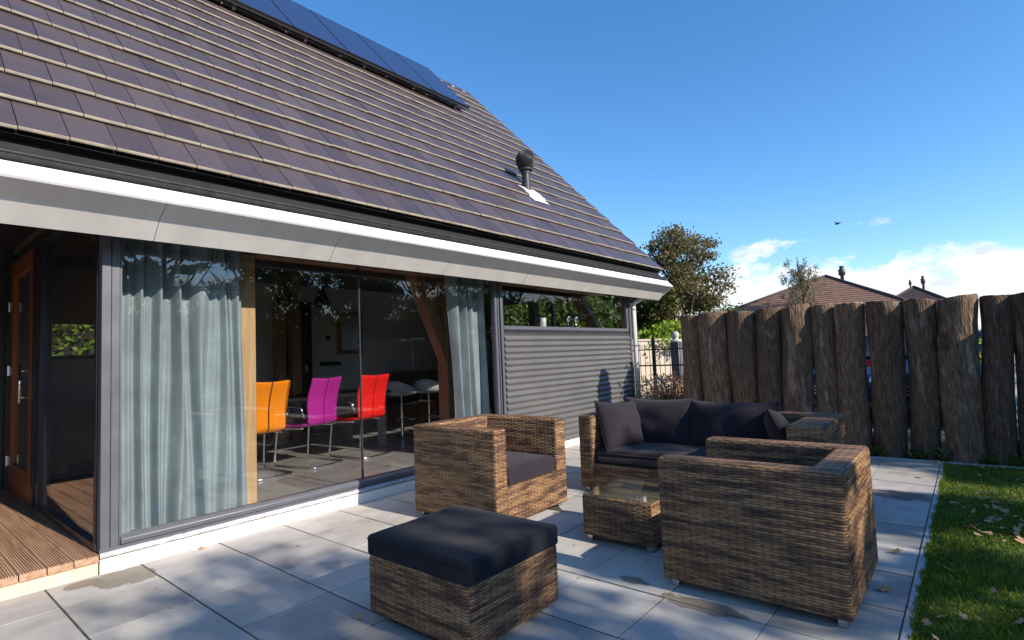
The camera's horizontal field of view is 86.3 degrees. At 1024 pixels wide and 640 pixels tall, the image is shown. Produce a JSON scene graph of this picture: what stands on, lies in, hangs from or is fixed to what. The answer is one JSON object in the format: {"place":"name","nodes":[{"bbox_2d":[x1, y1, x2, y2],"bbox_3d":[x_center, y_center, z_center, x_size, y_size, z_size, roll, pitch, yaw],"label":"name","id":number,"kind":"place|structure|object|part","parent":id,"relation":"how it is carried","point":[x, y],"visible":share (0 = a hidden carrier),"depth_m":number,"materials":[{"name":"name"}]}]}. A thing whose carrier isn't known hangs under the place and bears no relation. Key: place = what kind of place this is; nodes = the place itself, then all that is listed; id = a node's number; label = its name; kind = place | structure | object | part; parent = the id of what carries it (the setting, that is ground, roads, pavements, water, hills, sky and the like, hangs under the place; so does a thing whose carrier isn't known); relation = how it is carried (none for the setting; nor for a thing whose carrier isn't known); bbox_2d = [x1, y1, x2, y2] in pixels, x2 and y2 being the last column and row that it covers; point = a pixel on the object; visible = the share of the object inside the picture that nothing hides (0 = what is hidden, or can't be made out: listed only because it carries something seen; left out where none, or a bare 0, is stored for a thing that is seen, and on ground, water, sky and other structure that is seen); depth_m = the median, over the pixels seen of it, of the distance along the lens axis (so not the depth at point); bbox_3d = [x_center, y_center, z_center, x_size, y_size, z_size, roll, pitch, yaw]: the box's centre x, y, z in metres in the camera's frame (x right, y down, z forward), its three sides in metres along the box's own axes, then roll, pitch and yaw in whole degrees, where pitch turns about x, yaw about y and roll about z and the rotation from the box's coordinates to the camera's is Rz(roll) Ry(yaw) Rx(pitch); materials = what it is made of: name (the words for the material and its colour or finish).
{"place":"outdoors","nodes":[
{"label":"outdoors","id":0,"kind":"place"},
{"bbox_2d":[0,444,940,639],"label":"paving","id":1,"kind":"structure","parent":0,"point":[131,603],"depth_m":2.99,"materials":[{"name":"concrete"}]},
{"bbox_2d":[355,612,362,618],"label":"fallen leaf","id":2,"kind":"object","parent":1,"relation":"on","point":[358,615],"visible":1,"depth_m":2.71,"materials":[{"name":"brown plant"}]},
{"bbox_2d":[367,505,558,639],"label":"rattan ottoman","id":3,"kind":"object","parent":1,"relation":"on","point":[459,572],"visible":1,"depth_m":2.52,"materials":[{"name":"black fabric"}]},
{"bbox_2d":[413,413,566,517],"bbox_3d":[-0.176,1.211,4.565,0.910,0.730,0.900,-5,-5,40],"label":"rattan armchair","id":4,"kind":"object","parent":1,"relation":"on","point":[512,465],"visible":0.98,"depth_m":4.30,"materials":[{"name":"brown wicker"}]},
{"bbox_2d":[582,479,661,552],"bbox_3d":[0.857,1.325,3.779,0.520,0.317,0.550,-5,-5,40],"label":"rattan table","id":5,"kind":"object","parent":1,"relation":"on","point":[626,510],"visible":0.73,"depth_m":3.58,"materials":[{"name":"rattan weave"},{"name":"glass"},{"name":"metal"}]},
{"bbox_2d":[348,462,947,632],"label":"joint weeds","id":6,"kind":"object","parent":1,"relation":"on","point":[919,589],"visible":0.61,"depth_m":3.12,"materials":[{"name":"green plant"}]},
{"bbox_2d":[578,396,846,489],"bbox_3d":[1.690,1.105,4.791,2.030,0.819,0.900,-5,-5,40],"label":"rattan sofa","id":7,"kind":"object","parent":1,"relation":"on","point":[630,438],"visible":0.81,"depth_m":4.88,"materials":[{"name":"grey fabric"}]},
{"bbox_2d":[657,436,877,628],"bbox_3d":[1.413,1.068,3.012,0.890,0.685,0.840,-5,-5,40],"label":"rattan armchair","id":8,"kind":"object","parent":1,"relation":"on","point":[790,524],"visible":1,"depth_m":2.68,"materials":[{"name":"brown wicker"}]},
{"bbox_2d":[876,585,891,591],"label":"fallen leaf","id":9,"kind":"object","parent":1,"relation":"on","point":[883,588],"visible":1,"depth_m":2.78,"materials":[{"name":"brown plant"}]},
{"bbox_2d":[888,548,901,552],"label":"fallen leaf","id":10,"kind":"object","parent":1,"relation":"on","point":[896,550],"visible":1,"depth_m":3.27,"materials":[{"name":"brown plant"}]},
{"bbox_2d":[870,456,1021,639],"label":"kerb","id":11,"kind":"structure","parent":1,"relation":"on","point":[906,630],"depth_m":3.20,"materials":[{"name":"concrete"}]},
{"bbox_2d":[486,341,491,413],"bbox_3d":[-0.879,1.139,10.566,0.662,1.450,0.700,-5,-5,40],"label":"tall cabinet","id":12,"kind":"object","parent":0,"point":[488,367],"visible":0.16,"depth_m":10.58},
{"bbox_3d":[-0.630,1.115,10.357,0.010,1.390,0.660,-5,-5,40],"label":"door","id":13,"kind":"part","parent":12,"relation":"part of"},
{"bbox_2d":[291,0,1023,328],"label":"sky","id":14,"kind":"structure","parent":0,"point":[763,126],"materials":[{"name":"blue"}]},
{"bbox_2d":[815,354,1018,438],"bbox_3d":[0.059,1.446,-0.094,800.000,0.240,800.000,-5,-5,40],"label":"ground","id":15,"kind":"structure","parent":0,"point":[942,426],"depth_m":9.44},
{"bbox_2d":[0,489,98,600],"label":"wooden deck","id":16,"kind":"structure","parent":15,"relation":"on","point":[39,551],"depth_m":3.50,"materials":[{"name":"brown wood"}]},
{"bbox_2d":[51,322,94,355],"bbox_3d":[-15.190,1.283,20.806,2.684,6.729,16.801,-5,-5,40],"label":"hedge","id":17,"kind":"object","parent":15,"relation":"on","point":[73,339],"visible":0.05,"depth_m":19.86,"materials":[{"name":"green plant"}]},
{"bbox_2d":[0,0,672,574],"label":"house","id":18,"kind":"structure","parent":15,"relation":"on","point":[378,200],"depth_m":5.32,"materials":[{"name":"tile"}]},
{"bbox_2d":[5,248,33,504],"bbox_3d":[-4.710,0.526,5.225,1.090,2.290,0.122,-5,-5,40],"label":"wooden door","id":19,"kind":"structure","parent":18,"relation":"in","point":[18,474],"depth_m":5.39,"materials":[{"name":"brown wood"}]},
{"bbox_2d":[11,229,98,551],"bbox_3d":[-3.951,0.370,4.646,3.275,2.475,0.080,-5,-5,40],"label":"side window","id":20,"kind":"structure","parent":18,"relation":"in","point":[42,245],"depth_m":4.68,"materials":[{"name":"grey metal"}]},
{"bbox_2d":[51,355,93,359],"bbox_3d":[-5.657,-0.066,7.105,0.060,1.146,0.896,-5,-5,40],"label":"rear window","id":21,"kind":"structure","parent":18,"relation":"in","point":[68,356],"depth_m":7.02,"materials":[{"name":"black glass"}]},
{"bbox_2d":[52,268,94,324],"bbox_3d":[-5.582,-0.296,7.049,0.020,0.705,0.880,-5,-5,40],"label":"roller blind","id":22,"kind":"object","parent":18,"relation":"attached to","point":[73,296],"visible":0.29,"depth_m":7.00,"materials":[{"name":"fabric"}]},
{"bbox_2d":[121,237,246,532],"bbox_3d":[-2.469,0.346,4.121,0.145,2.317,0.914,-5,-5,40],"label":"curtain","id":23,"kind":"object","parent":18,"relation":"hanging from","point":[183,445],"visible":0.84,"depth_m":4.09,"materials":[{"name":"grey fabric"}]},
{"bbox_2d":[256,380,292,481],"bbox_3d":[-2.671,1.131,5.725,0.644,0.982,0.562,-5,-5,37],"label":"dining chair","id":24,"kind":"object","parent":18,"relation":"on","point":[271,406],"visible":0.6,"depth_m":5.61,"materials":[{"name":"orange leather"}]},
{"bbox_2d":[276,269,293,306],"bbox_3d":[-2.840,-0.480,6.815,0.210,0.630,0.210,-5,-5,40],"label":"pendant lamp","id":25,"kind":"object","parent":18,"relation":"hanging from","point":[284,298],"visible":0.98,"depth_m":6.75,"materials":[{"name":"black fabric"}]},
{"bbox_2d":[285,302,312,433],"bbox_3d":[-3.662,0.788,9.217,0.060,2.200,0.620,-5,-5,40],"label":"interior door","id":26,"kind":"structure","parent":18,"relation":"in","point":[306,344],"depth_m":9.38,"materials":[{"name":"black wood"}]},
{"bbox_2d":[96,235,506,553],"bbox_3d":[-1.398,0.301,5.074,0.091,2.530,3.985,-5,-5,40],"label":"front window","id":27,"kind":"structure","parent":18,"relation":"in","point":[110,537],"depth_m":3.61,"materials":[{"name":"grey metal"}]},
{"bbox_2d":[273,376,342,469],"bbox_3d":[-2.316,1.151,6.257,0.644,0.982,0.562,-4,-4,28],"label":"dining chair","id":28,"kind":"object","parent":18,"relation":"on","point":[322,403],"visible":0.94,"depth_m":6.12,"materials":[{"name":"purple leather"}]},
{"bbox_2d":[313,266,329,307],"bbox_3d":[-2.512,-0.468,7.206,0.210,0.630,0.210,-5,-5,40],"label":"pendant lamp","id":29,"kind":"object","parent":18,"relation":"hanging from","point":[321,300],"visible":0.98,"depth_m":7.13,"materials":[{"name":"black fabric"}]},
{"bbox_2d":[320,361,340,365],"bbox_3d":[-3.241,0.781,9.765,0.021,0.070,0.420,-5,-5,40],"label":"switch strip","id":30,"kind":"object","parent":18,"relation":"attached to","point":[330,363],"visible":1,"depth_m":9.75,"materials":[{"name":"black plastic"}]},
{"bbox_2d":[287,389,390,445],"bbox_3d":[-2.748,1.324,6.807,0.950,0.745,2.350,-5,-5,40],"label":"dining table","id":31,"kind":"object","parent":18,"relation":"on","point":[347,394],"visible":0.37,"depth_m":7.35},
{"bbox_2d":[218,0,465,110],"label":"mounting rails","id":32,"kind":"object","parent":18,"relation":"attached to","point":[304,37],"visible":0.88,"depth_m":8.17,"materials":[{"name":"metal"}]},
{"bbox_2d":[230,0,293,28],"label":"solar panel","id":33,"kind":"object","parent":32,"relation":"attached to","point":[269,9],"visible":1,"depth_m":7.46,"materials":[{"name":"blue glass"}]},
{"bbox_2d":[271,0,348,53],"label":"solar panel","id":34,"kind":"object","parent":32,"relation":"attached to","point":[303,20],"visible":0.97,"depth_m":8.20,"materials":[{"name":"blue glass"}]},
{"bbox_2d":[309,9,394,74],"bbox_3d":[-2.640,-4.574,8.988,0.852,1.620,0.037,2,-49,-50],"label":"solar panel","id":35,"kind":"object","parent":32,"relation":"attached to","point":[353,43],"visible":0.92,"depth_m":8.91,"materials":[{"name":"blue glass"}]},
{"bbox_2d":[355,32,434,92],"bbox_3d":[-2.082,-4.553,9.652,0.852,1.620,0.037,2,-49,-50],"label":"solar panel","id":36,"kind":"object","parent":32,"relation":"attached to","point":[396,64],"visible":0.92,"depth_m":9.57,"materials":[{"name":"blue glass"}]},
{"bbox_2d":[395,52,469,108],"bbox_3d":[-1.524,-4.533,10.316,0.852,1.620,0.037,2,-49,-50],"label":"solar panel","id":37,"kind":"object","parent":32,"relation":"attached to","point":[433,81],"visible":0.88,"depth_m":10.24,"materials":[{"name":"glass"},{"name":"silicon cells"},{"name":"black metal"}]},
{"bbox_2d":[337,311,362,353],"bbox_3d":[-2.992,0.235,10.095,0.040,0.780,0.520,-5,-5,40],"label":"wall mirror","id":38,"kind":"object","parent":18,"relation":"attached to","point":[347,334],"depth_m":10.05,"materials":[{"name":"mirror"}]},
{"bbox_2d":[329,373,390,459],"bbox_3d":[-1.863,1.163,6.733,0.644,0.982,0.562,-5,-5,35],"label":"dining chair","id":39,"kind":"object","parent":18,"relation":"on","point":[374,387],"visible":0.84,"depth_m":6.59,"materials":[{"name":"red leather"}]},
{"bbox_2d":[386,381,417,438],"bbox_3d":[-1.637,1.317,8.127,0.506,0.841,0.483,-4,-4,20],"label":"bar stool","id":40,"kind":"object","parent":18,"relation":"on","point":[401,389],"visible":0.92,"depth_m":7.98,"materials":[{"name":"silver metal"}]},
{"bbox_2d":[385,369,438,421],"bbox_3d":[-1.665,1.458,10.889,0.740,0.920,1.540,-5,-5,40],"label":"kitchen counter","id":41,"kind":"object","parent":18,"relation":"on","point":[416,406],"visible":0.46,"depth_m":10.32,"materials":[{"name":"black"}]},
{"bbox_2d":[412,379,439,422],"bbox_3d":[-1.267,1.317,8.365,0.506,0.841,0.483,-3,-4,5],"label":"bar stool","id":42,"kind":"object","parent":18,"relation":"on","point":[428,386],"visible":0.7,"depth_m":8.20,"materials":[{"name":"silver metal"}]},
{"bbox_2d":[444,275,489,417],"bbox_3d":[-0.521,0.418,6.447,0.143,2.317,0.604,-5,-5,40],"label":"curtain","id":43,"kind":"object","parent":18,"relation":"hanging from","point":[465,307],"visible":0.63,"depth_m":6.43,"materials":[{"name":"grey fabric"}]},
{"bbox_2d":[540,318,545,326],"bbox_3d":[0.425,0.036,7.454,0.086,0.132,0.086,-5,-5,40],"label":"white cup","id":44,"kind":"object","parent":18,"relation":"on","point":[542,322],"visible":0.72,"depth_m":7.42,"materials":[{"name":"white ceramic"}]},
{"bbox_2d":[503,294,591,326],"bbox_3d":[0.795,0.230,10.063,2.900,1.320,0.070,-5,-5,40],"label":"gable window","id":45,"kind":"structure","parent":18,"relation":"in","point":[552,299],"depth_m":10.09,"materials":[{"name":"grey metal"}]},
{"bbox_2d":[504,296,628,333],"bbox_3d":[0.876,-0.341,7.855,0.072,1.075,3.163,-5,-5,40],"label":"high window","id":46,"kind":"structure","parent":18,"relation":"in","point":[507,329],"depth_m":7.81,"materials":[{"name":"grey metal"}]},
{"bbox_2d":[565,315,570,326],"bbox_3d":[0.815,0.027,7.936,0.096,0.182,0.096,-5,-5,40],"label":"candlestick","id":47,"kind":"object","parent":18,"relation":"on","point":[567,318],"visible":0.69,"depth_m":7.92,"materials":[{"name":"silver metal"}]},
{"bbox_2d":[573,316,577,326],"bbox_3d":[0.944,0.031,8.089,0.096,0.182,0.096,-5,-5,40],"label":"candlestick","id":48,"kind":"object","parent":18,"relation":"on","point":[575,319],"visible":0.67,"depth_m":8.07,"materials":[{"name":"silver metal"}]},
{"bbox_2d":[504,305,524,325],"bbox_3d":[-1.143,0.425,14.126,4.397,3.941,4.404,-3,-4,7],"label":"garden tree","id":49,"kind":"object","parent":15,"relation":"on","point":[513,315],"visible":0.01,"depth_m":13.70,"materials":[{"name":"green plant"}]},
{"bbox_2d":[503,299,607,326],"bbox_3d":[0.163,0.189,13.749,3.652,4.259,3.683,-5,-5,40],"label":"garden tree","id":50,"kind":"object","parent":15,"relation":"on","point":[561,305],"visible":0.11,"depth_m":13.57,"materials":[{"name":"green plant"}]},
{"bbox_2d":[525,296,648,351],"bbox_3d":[1.799,0.480,15.181,3.777,3.724,3.998,0,-4,-33],"label":"garden tree","id":51,"kind":"object","parent":15,"relation":"on","point":[607,312],"visible":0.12,"depth_m":13.98,"materials":[{"name":"green plant"}]},
{"bbox_2d":[586,265,708,330],"bbox_3d":[3.681,0.035,16.975,4.961,4.701,5.748,-2,-4,-10],"label":"leafy tree","id":52,"kind":"object","parent":15,"relation":"on","point":[616,301],"visible":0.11,"depth_m":15.38,"materials":[{"name":"green plant"}]},
{"bbox_2d":[632,338,682,394],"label":"garden wall","id":53,"kind":"structure","parent":15,"relation":"on","point":[645,356],"depth_m":13.99,"materials":[{"name":"beige concrete"}]},
{"bbox_2d":[637,317,681,349],"bbox_3d":[4.114,1.089,15.421,3.232,2.352,3.658,1,-5,-40],"label":"bright shrub","id":54,"kind":"object","parent":15,"relation":"on","point":[660,330],"visible":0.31,"depth_m":14.68,"materials":[{"name":"green plant"}]},
{"bbox_2d":[638,338,682,398],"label":"iron gate","id":55,"kind":"structure","parent":15,"relation":"on","point":[653,349],"depth_m":11.96,"materials":[{"name":"metal"}]},
{"bbox_2d":[670,331,682,386],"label":"gate pillar","id":56,"kind":"structure","parent":15,"relation":"on","point":[676,341],"depth_m":12.31,"materials":[{"name":"concrete"}]},
{"bbox_2d":[619,221,742,328],"bbox_3d":[4.848,-0.320,16.025,3.477,5.187,4.582,-3,-4,10],"label":"copper tree","id":57,"kind":"object","parent":15,"relation":"on","point":[666,259],"visible":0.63,"depth_m":15.51,"materials":[{"name":"green plant"}]},
{"bbox_2d":[697,303,750,312],"bbox_3d":[6.296,0.859,15.958,2.264,2.704,2.399,-4,-4,26],"label":"bush","id":58,"kind":"object","parent":15,"relation":"on","point":[728,308],"visible":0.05,"depth_m":15.86,"materials":[{"name":"green plant"}]},
{"bbox_2d":[777,256,827,306],"bbox_3d":[15.566,-0.387,29.220,2.364,6.151,2.443,-1,-4,-23],"label":"birch tree","id":59,"kind":"object","parent":15,"relation":"on","point":[799,275],"visible":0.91,"depth_m":29.00,"materials":[{"name":"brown plant"}]},
{"bbox_2d":[730,266,907,334],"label":"pyramid roof house","id":60,"kind":"structure","parent":15,"relation":"on","point":[839,291],"depth_m":30.26,"materials":[{"name":"brown tile"}]},
{"bbox_2d":[814,335,869,406],"bbox_3d":[6.456,1.019,10.488,1.760,1.454,4.276,-5,-5,40],"label":"parked car","id":61,"kind":"object","parent":15,"relation":"on","point":[867,354],"visible":0.04,"depth_m":9.10,"materials":[{"name":"blue paint"}]},
{"bbox_2d":[867,329,981,420],"bbox_3d":[7.404,0.920,9.554,1.760,1.454,4.291,-5,-5,40],"label":"parked car","id":62,"kind":"object","parent":15,"relation":"on","point":[907,382],"visible":0.01,"depth_m":8.43,"materials":[{"name":"blue paint"}]},
{"bbox_2d":[870,433,1018,460],"bbox_3d":[4.787,1.540,6.638,7.400,0.050,2.010,-5,-5,40],"label":"planting bed","id":63,"kind":"object","parent":15,"relation":"on","point":[943,443],"depth_m":6.55,"materials":[{"name":"soil"}]},
{"bbox_2d":[629,371,683,399],"bbox_3d":[2.601,1.293,8.845,1.394,0.914,1.422,-3,-4,9],"label":"dry grass clump","id":64,"kind":"object","parent":63,"relation":"on","point":[675,391],"visible":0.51,"depth_m":8.71,"materials":[{"name":"beige plant"}]},
{"bbox_2d":[680,292,1023,466],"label":"log fence","id":65,"kind":"object","parent":63,"relation":"on","point":[772,354],"visible":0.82,"depth_m":5.95,"materials":[{"name":"brown wood"}]},
{"bbox_2d":[873,446,890,456],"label":"fern tuft","id":66,"kind":"object","parent":63,"relation":"on","point":[878,449],"visible":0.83,"depth_m":5.97,"materials":[{"name":"green plant"}]},
{"bbox_2d":[904,446,926,458],"bbox_3d":[4.292,1.414,5.809,0.218,0.145,0.182,-5,-5,40],"label":"fern tuft","id":67,"kind":"object","parent":63,"relation":"on","point":[910,453],"visible":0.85,"depth_m":5.80,"materials":[{"name":"green plant"}]},
{"bbox_2d":[908,449,933,459],"bbox_3d":[4.338,1.420,5.782,0.183,0.134,0.208,-1,-4,-22],"label":"fern tuft","id":68,"kind":"object","parent":63,"relation":"on","point":[925,452],"visible":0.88,"depth_m":5.74,"materials":[{"name":"green plant"}]},
{"bbox_2d":[936,447,953,461],"bbox_3d":[4.498,1.393,5.654,0.205,0.149,0.227,-5,-5,40],"label":"fern tuft","id":69,"kind":"object","parent":63,"relation":"on","point":[940,455],"visible":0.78,"depth_m":5.63,"materials":[{"name":"green plant"}]},
{"bbox_2d":[978,330,981,361],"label":"climbing shrub","id":70,"kind":"object","parent":63,"relation":"on","point":[980,354],"visible":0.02,"depth_m":6.49,"materials":[{"name":"green plant"}]},
{"bbox_2d":[975,450,994,464],"bbox_3d":[4.707,1.370,5.422,0.174,0.148,0.239,-5,-5,40],"label":"fern tuft","id":71,"kind":"object","parent":63,"relation":"on","point":[986,460],"visible":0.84,"depth_m":5.42,"materials":[{"name":"green plant"}]},
{"bbox_2d":[987,453,1005,464],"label":"fern tuft","id":72,"kind":"object","parent":63,"relation":"on","point":[995,459],"visible":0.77,"depth_m":5.35,"materials":[{"name":"green plant"}]},
{"bbox_2d":[1005,452,1023,466],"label":"fern tuft","id":73,"kind":"object","parent":63,"relation":"on","point":[1016,462],"visible":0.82,"depth_m":5.26,"materials":[{"name":"green plant"}]},
{"bbox_2d":[1007,453,1021,466],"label":"fern tuft","id":74,"kind":"object","parent":63,"relation":"on","point":[1013,463],"visible":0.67,"depth_m":5.28,"materials":[{"name":"green plant"}]},
{"bbox_2d":[897,276,945,311],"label":"pyramid roof house","id":75,"kind":"structure","parent":0,"point":[913,292],"depth_m":41.12,"materials":[{"name":"black tile"}]},
{"bbox_2d":[907,462,1023,639],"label":"lawn","id":76,"kind":"structure","parent":0,"point":[981,561],"depth_m":3.15,"materials":[{"name":"green plant"}]},
{"bbox_2d":[922,618,931,625],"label":"fallen leaf","id":77,"kind":"object","parent":76,"relation":"on","point":[926,621],"visible":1,"depth_m":2.42,"materials":[{"name":"brown plant"}]},
{"bbox_2d":[958,610,968,619],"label":"fallen leaf","id":78,"kind":"object","parent":76,"relation":"on","point":[962,615],"visible":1,"depth_m":2.46,"materials":[{"name":"brown plant"}]},
{"bbox_2d":[989,585,996,592],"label":"fallen leaf","id":79,"kind":"object","parent":76,"relation":"on","point":[992,590],"visible":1,"depth_m":2.69,"materials":[{"name":"brown plant"}]},
{"bbox_2d":[1013,526,1021,531],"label":"fallen leaf","id":80,"kind":"object","parent":76,"relation":"on","point":[1017,529],"visible":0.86,"depth_m":3.53,"materials":[{"name":"plant"}]},
{"bbox_2d":[1013,617,1023,623],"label":"fallen leaf","id":81,"kind":"object","parent":76,"relation":"on","point":[1020,620],"visible":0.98,"depth_m":2.40,"materials":[{"name":"brown plant"}]}
]}

